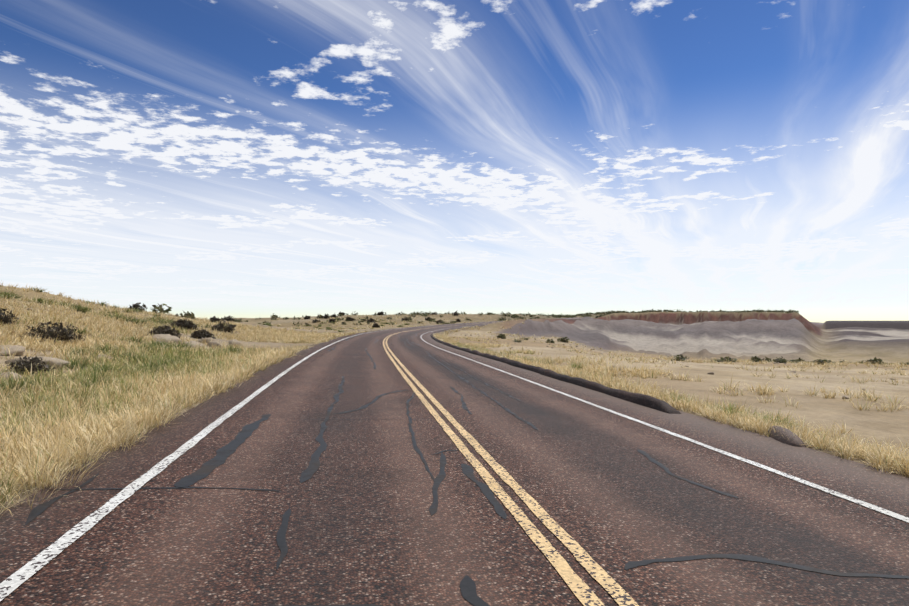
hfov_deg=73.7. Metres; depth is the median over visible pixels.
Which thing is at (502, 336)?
scrub
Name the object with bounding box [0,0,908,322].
sky
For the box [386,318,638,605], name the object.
yellow line
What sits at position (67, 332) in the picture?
dark shrubs
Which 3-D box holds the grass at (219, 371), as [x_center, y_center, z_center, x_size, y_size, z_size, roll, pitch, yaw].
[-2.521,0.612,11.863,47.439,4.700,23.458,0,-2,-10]
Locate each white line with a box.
[0,322,476,600]
[421,326,908,522]
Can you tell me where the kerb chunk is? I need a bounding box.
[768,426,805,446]
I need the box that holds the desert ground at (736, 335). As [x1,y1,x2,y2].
[0,286,908,512]
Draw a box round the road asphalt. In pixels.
[0,317,908,605]
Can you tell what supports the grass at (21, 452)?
on the desert ground at (736, 335)
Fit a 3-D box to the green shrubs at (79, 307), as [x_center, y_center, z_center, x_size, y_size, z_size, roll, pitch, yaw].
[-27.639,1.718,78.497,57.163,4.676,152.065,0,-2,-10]
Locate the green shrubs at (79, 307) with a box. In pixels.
[0,287,800,426]
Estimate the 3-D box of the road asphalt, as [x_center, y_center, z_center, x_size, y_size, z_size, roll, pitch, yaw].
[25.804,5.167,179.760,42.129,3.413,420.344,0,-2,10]
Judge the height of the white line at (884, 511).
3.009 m
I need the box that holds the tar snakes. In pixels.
[25,322,908,605]
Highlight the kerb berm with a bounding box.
[431,319,680,413]
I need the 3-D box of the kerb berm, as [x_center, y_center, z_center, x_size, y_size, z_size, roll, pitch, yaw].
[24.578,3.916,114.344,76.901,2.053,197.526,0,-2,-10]
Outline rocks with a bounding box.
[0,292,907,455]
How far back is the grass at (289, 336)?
33.92 m
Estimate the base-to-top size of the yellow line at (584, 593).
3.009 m
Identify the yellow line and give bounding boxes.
[383,318,604,605]
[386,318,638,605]
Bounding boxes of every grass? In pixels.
[0,283,908,384]
[0,321,908,460]
[0,394,908,513]
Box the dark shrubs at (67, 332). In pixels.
[0,302,461,375]
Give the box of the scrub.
[151,304,908,364]
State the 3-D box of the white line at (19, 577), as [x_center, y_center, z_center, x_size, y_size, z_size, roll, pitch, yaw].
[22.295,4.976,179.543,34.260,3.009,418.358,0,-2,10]
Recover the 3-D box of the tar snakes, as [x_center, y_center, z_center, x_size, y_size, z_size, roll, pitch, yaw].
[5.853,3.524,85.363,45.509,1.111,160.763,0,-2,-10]

